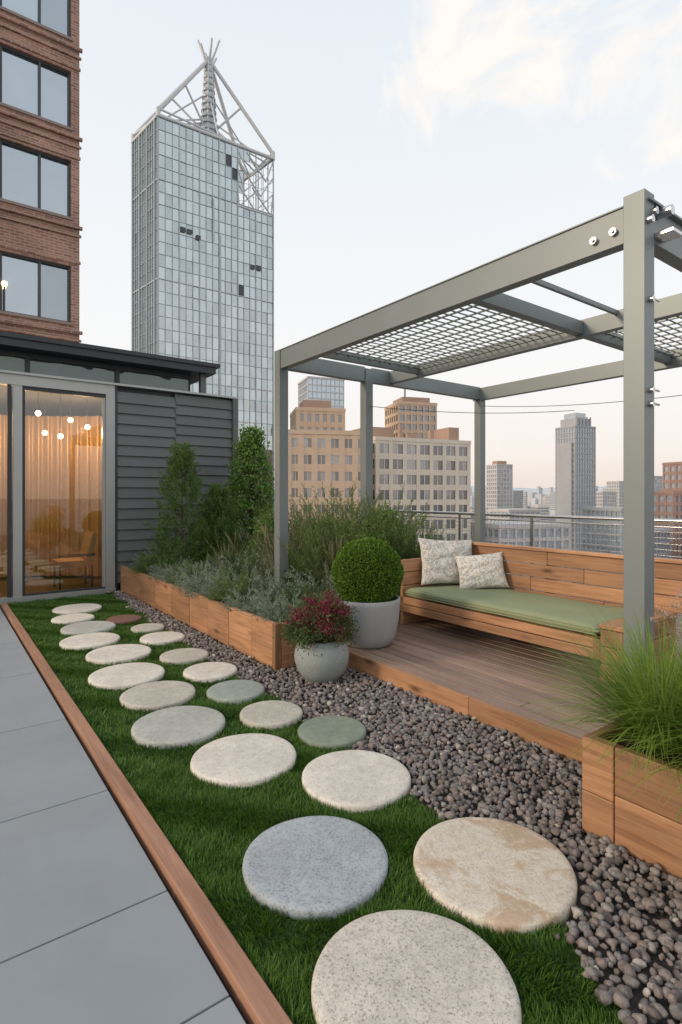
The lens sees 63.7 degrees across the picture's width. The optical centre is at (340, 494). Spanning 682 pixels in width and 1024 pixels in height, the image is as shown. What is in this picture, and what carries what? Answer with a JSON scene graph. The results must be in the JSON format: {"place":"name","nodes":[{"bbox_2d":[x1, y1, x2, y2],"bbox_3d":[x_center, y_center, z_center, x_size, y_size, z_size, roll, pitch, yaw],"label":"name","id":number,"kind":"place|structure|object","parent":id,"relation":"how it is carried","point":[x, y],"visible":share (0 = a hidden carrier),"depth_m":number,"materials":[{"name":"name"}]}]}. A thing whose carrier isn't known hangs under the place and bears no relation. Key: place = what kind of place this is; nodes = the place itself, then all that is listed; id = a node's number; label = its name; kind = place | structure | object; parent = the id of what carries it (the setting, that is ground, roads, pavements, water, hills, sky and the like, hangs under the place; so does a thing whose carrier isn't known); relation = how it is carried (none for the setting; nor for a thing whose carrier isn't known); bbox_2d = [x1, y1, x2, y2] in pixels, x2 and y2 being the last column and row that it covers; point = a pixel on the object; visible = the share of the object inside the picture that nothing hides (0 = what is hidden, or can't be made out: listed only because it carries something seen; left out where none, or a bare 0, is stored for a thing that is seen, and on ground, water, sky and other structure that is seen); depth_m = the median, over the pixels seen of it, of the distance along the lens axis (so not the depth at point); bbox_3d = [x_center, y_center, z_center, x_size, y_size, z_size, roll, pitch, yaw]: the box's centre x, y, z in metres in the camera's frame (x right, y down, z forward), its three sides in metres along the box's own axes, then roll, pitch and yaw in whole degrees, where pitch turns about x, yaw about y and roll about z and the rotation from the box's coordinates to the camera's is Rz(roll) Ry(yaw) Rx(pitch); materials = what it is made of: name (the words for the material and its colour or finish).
{"place":"outdoors","nodes":[
{"label":"outdoors","id":0,"kind":"place"},
{"bbox_2d":[0,609,245,1023],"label":"paving slabs","id":1,"kind":"structure","parent":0,"point":[94,928],"depth_m":2.15,"materials":[{"name":"concrete"}]},
{"bbox_2d":[255,506,315,564],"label":"ornamental grass","id":2,"kind":"object","parent":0,"point":[302,523],"depth_m":7.57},
{"bbox_2d":[305,533,341,589],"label":"ornamental grass","id":3,"kind":"object","parent":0,"point":[331,544],"depth_m":6.29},
{"bbox_2d":[288,429,359,530],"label":"tan brick building","id":4,"kind":"structure","parent":0,"point":[316,458],"depth_m":109.76,"materials":[{"name":"brick"}]},
{"bbox_2d":[299,497,400,569],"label":"ornamental grass","id":5,"kind":"object","parent":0,"point":[336,530],"depth_m":6.82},
{"bbox_2d":[79,0,681,488],"label":"sky","id":6,"kind":"structure","parent":0,"point":[418,145],"materials":[{"name":"white"}]},
{"bbox_2d":[351,425,470,544],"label":"beige office building","id":7,"kind":"structure","parent":0,"point":[434,467],"depth_m":128.99,"materials":[{"name":"concrete"}]},
{"bbox_2d":[471,521,570,595],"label":"white apartment block","id":8,"kind":"structure","parent":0,"point":[560,539],"depth_m":134.01,"materials":[{"name":"concrete"}]},
{"bbox_2d":[471,486,606,493],"bbox_3d":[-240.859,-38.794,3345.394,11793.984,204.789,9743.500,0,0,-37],"label":"hills","id":9,"kind":"structure","parent":0,"point":[545,490],"depth_m":6320.97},
{"bbox_2d":[654,528,670,595],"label":"glass office block","id":10,"kind":"structure","parent":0,"point":[667,548],"depth_m":160.69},
{"label":"ground","id":11,"kind":"structure","parent":0,"visible":0},
{"bbox_2d":[0,0,82,342],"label":"brick apartment building","id":12,"kind":"structure","parent":11,"relation":"on","point":[40,140],"depth_m":18.05,"materials":[{"name":"brick"}]},
{"bbox_2d":[0,605,247,1023],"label":"rooftop terrace","id":13,"kind":"structure","parent":11,"relation":"on","point":[234,1002],"depth_m":2.37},
{"bbox_2d":[0,331,237,604],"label":"glass pavilion","id":14,"kind":"structure","parent":13,"relation":"on","point":[89,434],"depth_m":9.70,"materials":[{"name":"metal"}]},
{"bbox_2d":[52,531,97,589],"bbox_3d":[-4.604,1.124,9.506,0.616,0.951,0.610,0,0,-37],"label":"lounge chair","id":15,"kind":"object","parent":14,"relation":"on","point":[83,558],"visible":0.87,"depth_m":9.42,"materials":[{"name":"wood"}]},
{"bbox_2d":[1,603,292,1023],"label":"wood lawn edging","id":16,"kind":"object","parent":13,"relation":"on","point":[254,998],"visible":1,"depth_m":2.27,"materials":[{"name":"wood"}]},
{"bbox_2d":[7,592,629,1023],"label":"grass lawn","id":17,"kind":"structure","parent":13,"relation":"on","point":[211,830],"depth_m":2.61,"materials":[{"name":"plant"}]},
{"bbox_2d":[51,613,94,624],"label":"stepping stone","id":18,"kind":"object","parent":17,"relation":"on","point":[66,619],"visible":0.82,"depth_m":6.91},
{"bbox_2d":[52,603,101,614],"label":"stepping stone","id":19,"kind":"object","parent":17,"relation":"on","point":[76,608],"visible":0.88,"depth_m":7.51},
{"bbox_2d":[60,621,115,635],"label":"stepping stone","id":20,"kind":"object","parent":17,"relation":"on","point":[74,629],"visible":0.86,"depth_m":6.44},
{"bbox_2d":[59,632,119,650],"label":"stepping stone","id":21,"kind":"object","parent":17,"relation":"on","point":[96,640],"visible":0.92,"depth_m":5.86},
{"bbox_2d":[85,644,150,664],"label":"stepping stone","id":22,"kind":"object","parent":17,"relation":"on","point":[114,654],"visible":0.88,"depth_m":5.38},
{"bbox_2d":[106,615,141,624],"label":"stepping stone","id":23,"kind":"object","parent":17,"relation":"on","point":[122,619],"visible":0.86,"depth_m":6.87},
{"bbox_2d":[88,662,164,690],"bbox_3d":[-1.869,1.594,4.799,0.633,0.072,0.627,0,0,29],"label":"stepping stone","id":24,"kind":"object","parent":17,"relation":"on","point":[122,676],"visible":0.9,"depth_m":4.73,"materials":[{"name":"stone"}]},
{"bbox_2d":[131,623,164,633],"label":"stepping stone","id":25,"kind":"object","parent":17,"relation":"on","point":[149,627],"visible":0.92,"depth_m":6.44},
{"bbox_2d":[119,681,194,711],"bbox_3d":[-1.441,1.594,4.329,0.566,0.072,0.574,0,0,-3],"label":"stepping stone","id":26,"kind":"object","parent":17,"relation":"on","point":[153,696],"visible":0.92,"depth_m":4.26,"materials":[{"name":"stone"}]},
{"bbox_2d":[140,631,184,645],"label":"stepping stone","id":27,"kind":"object","parent":17,"relation":"on","point":[160,638],"visible":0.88,"depth_m":5.96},
{"bbox_2d":[131,706,224,748],"bbox_3d":[-1.109,1.594,3.757,0.625,0.072,0.615,0,0,41],"label":"stepping stone","id":28,"kind":"object","parent":17,"relation":"on","point":[181,726],"visible":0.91,"depth_m":3.69,"materials":[{"name":"stone"}]},
{"bbox_2d":[159,648,208,665],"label":"stepping stone","id":29,"kind":"object","parent":17,"relation":"on","point":[184,655],"visible":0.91,"depth_m":5.32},
{"bbox_2d":[183,662,236,682],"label":"stepping stone","id":30,"kind":"object","parent":17,"relation":"on","point":[210,672],"visible":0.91,"depth_m":4.83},
{"bbox_2d":[206,680,264,704],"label":"stepping stone","id":31,"kind":"object","parent":17,"relation":"on","point":[236,691],"visible":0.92,"depth_m":4.34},
{"bbox_2d":[190,733,295,789],"bbox_3d":[-0.578,1.594,3.292,0.617,0.072,0.623,0,0,25],"label":"stepping stone","id":32,"kind":"object","parent":17,"relation":"on","point":[225,761],"visible":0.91,"depth_m":3.22,"materials":[{"name":"stone"}]},
{"bbox_2d":[240,700,302,730],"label":"stepping stone","id":33,"kind":"object","parent":17,"relation":"on","point":[270,715],"visible":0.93,"depth_m":3.89,"materials":[{"name":"stone"}]},
{"bbox_2d":[242,816,387,920],"bbox_3d":[-0.109,1.594,2.369,0.625,0.072,0.615,0,0,-6],"label":"stepping stone","id":34,"kind":"object","parent":17,"relation":"on","point":[314,866],"visible":0.94,"depth_m":2.30,"materials":[{"name":"grey stone"}]},
{"bbox_2d":[302,750,410,813],"bbox_3d":[0.083,1.594,3.060,0.608,0.072,0.612,0,0,10],"label":"stepping stone","id":35,"kind":"object","parent":17,"relation":"on","point":[359,781],"visible":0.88,"depth_m":2.99,"materials":[{"name":"stone"}]},
{"bbox_2d":[311,910,521,1023],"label":"stepping stone","id":36,"kind":"object","parent":17,"relation":"on","point":[401,967],"visible":0.99,"depth_m":1.77,"materials":[{"name":"stone"}]},
{"bbox_2d":[121,566,522,670],"bbox_3d":[-0.365,1.403,8.359,4.410,0.454,5.150,0,0,-37],"label":"wooden planter bed","id":37,"kind":"object","parent":13,"relation":"on","point":[246,633],"visible":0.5,"depth_m":5.99,"materials":[{"name":"brown wood"}]},
{"bbox_2d":[128,550,166,574],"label":"silver groundcover","id":38,"kind":"object","parent":37,"relation":"on","point":[136,569],"visible":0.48,"depth_m":8.40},
{"bbox_2d":[144,559,189,580],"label":"silver groundcover","id":39,"kind":"object","parent":37,"relation":"on","point":[159,569],"visible":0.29,"depth_m":7.85,"materials":[{"name":"green plant"}]},
{"bbox_2d":[154,563,192,582],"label":"silver groundcover","id":40,"kind":"object","parent":37,"relation":"on","point":[162,577],"visible":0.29,"depth_m":7.54,"materials":[{"name":"green plant"}]},
{"bbox_2d":[138,441,218,569],"bbox_3d":[-2.516,0.212,8.488,1.253,2.136,1.281,0,0,-37],"label":"conifer shrub","id":41,"kind":"object","parent":37,"relation":"on","point":[179,465],"visible":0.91,"depth_m":8.39,"materials":[{"name":"green plant"}]},
{"bbox_2d":[165,559,209,585],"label":"silver groundcover","id":42,"kind":"object","parent":37,"relation":"on","point":[180,575],"visible":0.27,"depth_m":7.36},
{"bbox_2d":[168,548,212,569],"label":"green groundcover","id":43,"kind":"object","parent":37,"relation":"on","point":[187,556],"visible":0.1,"depth_m":8.24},
{"bbox_2d":[170,561,212,589],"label":"silver groundcover","id":44,"kind":"object","parent":37,"relation":"on","point":[200,579],"visible":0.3,"depth_m":7.05,"materials":[{"name":"green plant"}]},
{"bbox_2d":[175,566,222,598],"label":"silver groundcover","id":45,"kind":"object","parent":37,"relation":"on","point":[194,587],"visible":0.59,"depth_m":6.64,"materials":[{"name":"green plant"}]},
{"bbox_2d":[173,552,228,578],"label":"silver groundcover","id":46,"kind":"object","parent":37,"relation":"on","point":[194,568],"visible":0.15,"depth_m":7.59,"materials":[{"name":"green plant"}]},
{"bbox_2d":[188,481,248,565],"bbox_3d":[-1.921,0.519,8.622,1.104,1.522,1.063,0,0,-37],"label":"conifer shrub","id":47,"kind":"object","parent":37,"relation":"on","point":[218,501],"visible":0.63,"depth_m":8.53,"materials":[{"name":"green plant"}]},
{"bbox_2d":[197,572,244,597],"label":"silver groundcover","id":48,"kind":"object","parent":37,"relation":"on","point":[207,592],"visible":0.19,"depth_m":6.45,"materials":[{"name":"green plant"}]},
{"bbox_2d":[204,529,248,559],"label":"ornamental grass","id":49,"kind":"object","parent":37,"relation":"on","point":[229,549],"depth_m":8.19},
{"bbox_2d":[203,566,265,604],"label":"silver groundcover","id":50,"kind":"object","parent":37,"relation":"on","point":[226,581],"visible":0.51,"depth_m":6.17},
{"bbox_2d":[211,559,261,583],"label":"green groundcover","id":51,"kind":"object","parent":37,"relation":"on","point":[251,573],"visible":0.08,"depth_m":7.02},
{"bbox_2d":[202,541,273,574],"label":"green groundcover","id":52,"kind":"object","parent":37,"relation":"on","point":[231,560],"visible":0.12,"depth_m":7.64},
{"bbox_2d":[208,550,271,577],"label":"silver groundcover","id":53,"kind":"object","parent":37,"relation":"on","point":[245,566],"visible":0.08,"depth_m":7.20,"materials":[{"name":"green plant"}]},
{"bbox_2d":[224,521,258,560],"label":"feathery shrub","id":54,"kind":"object","parent":37,"relation":"on","point":[242,539],"visible":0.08,"depth_m":8.92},
{"bbox_2d":[213,567,272,594],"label":"silver groundcover","id":55,"kind":"object","parent":37,"relation":"on","point":[263,584],"visible":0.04,"depth_m":6.66,"materials":[{"name":"green plant"}]},
{"bbox_2d":[221,584,274,611],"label":"silver groundcover","id":56,"kind":"object","parent":37,"relation":"on","point":[235,604],"visible":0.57,"depth_m":5.84,"materials":[{"name":"green plant"}]},
{"bbox_2d":[224,423,273,551],"bbox_3d":[-1.577,0.005,9.677,1.098,2.550,1.044,0,0,-37],"label":"climbing ivy tree","id":57,"kind":"object","parent":37,"relation":"on","point":[248,447],"visible":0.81,"depth_m":9.54,"materials":[{"name":"green plant"}]},
{"bbox_2d":[225,522,273,575],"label":"ornamental grass","id":58,"kind":"object","parent":37,"relation":"on","point":[255,559],"depth_m":7.44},
{"bbox_2d":[229,552,273,582],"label":"green groundcover","id":59,"kind":"object","parent":37,"relation":"on","point":[250,565],"visible":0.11,"depth_m":6.99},
{"bbox_2d":[231,566,294,601],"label":"silver groundcover","id":60,"kind":"object","parent":37,"relation":"on","point":[258,586],"visible":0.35,"depth_m":6.28,"materials":[{"name":"green plant"}]},
{"bbox_2d":[234,583,297,615],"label":"silver groundcover","id":61,"kind":"object","parent":37,"relation":"on","point":[255,609],"visible":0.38,"depth_m":5.60,"materials":[{"name":"green plant"}]},
{"bbox_2d":[245,509,299,568],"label":"leafy shrub","id":62,"kind":"object","parent":37,"relation":"on","point":[270,521],"visible":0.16,"depth_m":8.09,"materials":[{"name":"green plant"}]},
{"bbox_2d":[246,504,304,560],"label":"feathery shrub","id":63,"kind":"object","parent":37,"relation":"on","point":[257,543],"visible":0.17,"depth_m":7.88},
{"bbox_2d":[252,589,306,622],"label":"silver groundcover","id":64,"kind":"object","parent":37,"relation":"on","point":[273,613],"visible":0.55,"depth_m":5.30,"materials":[{"name":"green plant"}]},
{"bbox_2d":[244,525,322,581],"bbox_3d":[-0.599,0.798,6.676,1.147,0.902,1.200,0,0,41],"label":"ornamental grass","id":65,"kind":"object","parent":37,"relation":"on","point":[293,565],"depth_m":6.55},
{"bbox_2d":[263,574,317,601],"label":"silver groundcover","id":66,"kind":"object","parent":37,"relation":"on","point":[276,589],"visible":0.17,"depth_m":6.11,"materials":[{"name":"green plant"}]},
{"bbox_2d":[258,508,334,557],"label":"feathery shrub","id":67,"kind":"object","parent":37,"relation":"on","point":[290,519],"visible":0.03,"depth_m":8.11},
{"bbox_2d":[268,578,331,609],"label":"green groundcover","id":68,"kind":"object","parent":37,"relation":"on","point":[291,594],"visible":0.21,"depth_m":5.68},
{"bbox_2d":[257,513,350,574],"bbox_3d":[-0.421,0.737,7.265,1.253,1.048,1.191,0,0,-30],"label":"feathery shrub","id":69,"kind":"object","parent":37,"relation":"on","point":[296,548],"visible":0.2,"depth_m":7.10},
{"bbox_2d":[280,561,332,592],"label":"green groundcover","id":70,"kind":"object","parent":37,"relation":"on","point":[315,580],"visible":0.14,"depth_m":6.29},
{"bbox_2d":[276,561,337,605],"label":"silver groundcover","id":71,"kind":"object","parent":37,"relation":"on","point":[309,577],"visible":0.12,"depth_m":6.02,"materials":[{"name":"green plant"}]},
{"bbox_2d":[276,515,360,589],"bbox_3d":[-0.246,0.727,6.564,1.101,1.063,1.035,0,0,37],"label":"feathery shrub","id":72,"kind":"object","parent":37,"relation":"on","point":[319,557],"visible":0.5,"depth_m":6.46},
{"bbox_2d":[305,495,355,546],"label":"feathery shrub","id":73,"kind":"object","parent":37,"relation":"on","point":[324,508],"visible":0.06,"depth_m":8.66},
{"bbox_2d":[289,478,378,563],"bbox_3d":[-0.141,0.500,7.457,1.437,1.533,1.529,0,0,12],"label":"feathery shrub","id":74,"kind":"object","parent":37,"relation":"on","point":[329,520],"visible":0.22,"depth_m":7.41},
{"bbox_2d":[307,486,400,566],"bbox_3d":[0.222,0.551,6.652,1.084,1.425,1.205,0,0,39],"label":"feathery shrub","id":75,"kind":"object","parent":37,"relation":"on","point":[353,531],"visible":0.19,"depth_m":6.51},
{"bbox_2d":[352,527,404,595],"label":"leafy shrub","id":76,"kind":"object","parent":37,"relation":"on","point":[370,536],"visible":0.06,"depth_m":6.40,"materials":[{"name":"green plant"}]},
{"bbox_2d":[351,504,413,557],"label":"leafy shrub","id":77,"kind":"object","parent":37,"relation":"on","point":[391,515],"visible":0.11,"depth_m":7.18,"materials":[{"name":"green plant"}]},
{"bbox_2d":[336,481,429,559],"bbox_3d":[0.449,0.536,6.845,1.322,1.458,1.407,0,0,21],"label":"feathery shrub","id":78,"kind":"object","parent":37,"relation":"on","point":[395,542],"visible":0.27,"depth_m":6.75,"materials":[{"name":"plant"}]},
{"bbox_2d":[396,518,433,557],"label":"feathery shrub","id":79,"kind":"object","parent":37,"relation":"on","point":[420,534],"visible":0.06,"depth_m":7.52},
{"bbox_2d":[391,515,449,584],"bbox_3d":[0.973,0.731,6.978,0.931,1.053,0.837,0,0,-20],"label":"feathery shrub","id":80,"kind":"object","parent":37,"relation":"on","point":[411,549],"visible":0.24,"depth_m":6.91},
{"bbox_2d":[274,188,681,673],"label":"steel pergola","id":81,"kind":"object","parent":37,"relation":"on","point":[641,229],"visible":0.91,"depth_m":4.64,"materials":[{"name":"metal"}]},
{"bbox_2d":[370,395,681,412],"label":"string light cable","id":82,"kind":"object","parent":81,"relation":"attached to","point":[521,406],"visible":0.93,"depth_m":7.24,"materials":[{"name":"metal"}]},
{"bbox_2d":[42,590,681,1023],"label":"gravel bed","id":83,"kind":"object","parent":13,"relation":"on","point":[624,926],"visible":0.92,"depth_m":2.86,"materials":[{"name":"gravel"}]},
{"bbox_2d":[272,583,359,683],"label":"potted burgundy flowers","id":84,"kind":"object","parent":83,"relation":"on","point":[321,653],"visible":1,"depth_m":4.58,"materials":[{"name":"red plant"}]},
{"bbox_2d":[298,715,365,749],"bbox_3d":[-0.062,1.594,3.661,0.460,0.072,0.460,0,0,-34],"label":"stepping stone","id":85,"kind":"object","parent":83,"relation":"on","point":[329,731],"visible":0.88,"depth_m":3.60,"materials":[{"name":"stone"}]},
{"bbox_2d":[413,817,576,935],"bbox_3d":[0.644,1.594,2.331,0.670,0.072,0.670,0,0,-21],"label":"stepping stone","id":86,"kind":"object","parent":83,"relation":"on","point":[502,875],"visible":0.94,"depth_m":2.25,"materials":[{"name":"stone"}]},
{"bbox_2d":[582,719,681,878],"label":"wooden planter box","id":87,"kind":"object","parent":83,"relation":"on","point":[634,825],"visible":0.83,"depth_m":2.43,"materials":[{"name":"brown wood"}]},
{"bbox_2d":[509,597,681,837],"bbox_3d":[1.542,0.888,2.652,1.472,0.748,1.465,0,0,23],"label":"fountain grass","id":88,"kind":"object","parent":87,"relation":"in","point":[614,674],"depth_m":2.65,"materials":[{"name":"plant"}]},
{"bbox_2d":[650,589,681,647],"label":"dried flower plant","id":89,"kind":"object","parent":87,"relation":"in","point":[666,614],"visible":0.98,"depth_m":2.64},
{"bbox_2d":[346,614,681,763],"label":"wooden deck","id":90,"kind":"structure","parent":13,"relation":"on","point":[462,669],"depth_m":4.42,"materials":[{"name":"brown wood"}]},
{"bbox_2d":[330,537,403,648],"bbox_3d":[0.257,0.927,5.349,0.722,1.045,0.726,0,0,-37],"label":"potted boxwood ball","id":91,"kind":"object","parent":90,"relation":"on","point":[367,574],"visible":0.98,"depth_m":5.10,"materials":[{"name":"plant"}]},
{"bbox_2d":[400,540,681,683],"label":"wooden bench","id":92,"kind":"object","parent":90,"relation":"on","point":[520,613],"visible":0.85,"depth_m":5.28,"materials":[{"name":"brown wood"}]},
{"bbox_2d":[418,538,471,584],"bbox_3d":[1.220,0.770,6.303,0.680,0.540,0.221,3,-17,-15],"label":"throw pillow","id":93,"kind":"object","parent":92,"relation":"on","point":[439,563],"visible":0.77,"depth_m":6.20,"materials":[{"name":"fabric"}]},
{"bbox_2d":[454,552,508,588],"bbox_3d":[1.563,0.855,6.110,0.540,0.410,0.201,-6,-23,5],"label":"throw pillow","id":94,"kind":"object","parent":92,"relation":"on","point":[481,571],"visible":0.98,"depth_m":6.04,"materials":[{"name":"fabric"}]},
{"bbox_2d":[357,509,681,603],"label":"steel railing","id":95,"kind":"object","parent":13,"relation":"on","point":[532,520],"visible":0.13,"depth_m":8.47,"materials":[{"name":"metal"}]},
{"bbox_2d":[131,38,274,545],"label":"glass skyscraper with mast","id":96,"kind":"structure","parent":11,"relation":"on","point":[202,263],"depth_m":127.32,"materials":[{"name":"glass"}]},
{"bbox_2d":[290,400,345,430],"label":"tan stepped building","id":97,"kind":"structure","parent":11,"relation":"on","point":[314,415],"depth_m":134.27,"materials":[{"name":"concrete"}]},
{"bbox_2d":[297,376,344,407],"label":"blue glass tower","id":98,"kind":"structure","parent":11,"relation":"on","point":[320,388],"depth_m":262.54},
{"bbox_2d":[384,389,436,438],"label":"brown tower block","id":99,"kind":"structure","parent":11,"relation":"on","point":[419,423],"depth_m":159.94,"materials":[{"name":"concrete"}]},
{"bbox_2d":[486,461,512,520],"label":"slab apartment tower","id":100,"kind":"structure","parent":11,"relation":"on","point":[499,484],"depth_m":395.24,"materials":[{"name":"grey concrete"}]},
{"bbox_2d":[489,508,540,520],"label":"white apartment block","id":101,"kind":"structure","parent":11,"relation":"on","point":[521,511],"depth_m":209.84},
{"bbox_2d":[513,490,522,508],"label":"slab apartment tower","id":102,"kind":"structure","parent":11,"relation":"on","point":[517,498],"depth_m":644.31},
{"bbox_2d":[471,485,606,583],"bbox_3d":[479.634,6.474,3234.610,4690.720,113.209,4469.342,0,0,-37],"label":"distant city buildings","id":103,"kind":"structure","parent":11,"relation":"on","point":[544,503],"depth_m":1153.85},
{"bbox_2d":[555,413,595,568],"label":"grey skyscraper","id":104,"kind":"structure","parent":11,"relation":"on","point":[575,462],"depth_m":343.61,"materials":[{"name":"concrete"}]},
{"bbox_2d":[581,507,622,604],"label":"glass office block","id":105,"kind":"structure","parent":11,"relation":"on","point":[602,512],"depth_m":148.04,"materials":[{"name":"glass"}]},
{"bbox_2d":[596,491,616,506],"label":"slab apartment tower","id":106,"kind":"structure","parent":11,"relation":"on","point":[606,498],"depth_m":464.51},
{"bbox_2d":[606,481,622,506],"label":"slab apartment tower","id":107,"kind":"structure","parent":11,"relation":"on","point":[617,486],"depth_m":513.22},
{"bbox_2d":[654,476,662,490],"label":"slab apartment tower","id":108,"kind":"structure","parent":11,"relation":"on","point":[658,483],"depth_m":554.26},
{"bbox_2d":[654,491,681,613],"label":"red brick apartments","id":109,"kind":"structure","parent":11,"relation":"on","point":[667,504],"depth_m":174.81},
{"bbox_2d":[662,462,681,490],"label":"red brick tower","id":110,"kind":"structure","parent":11,"relation":"on","point":[672,476],"depth_m":200.87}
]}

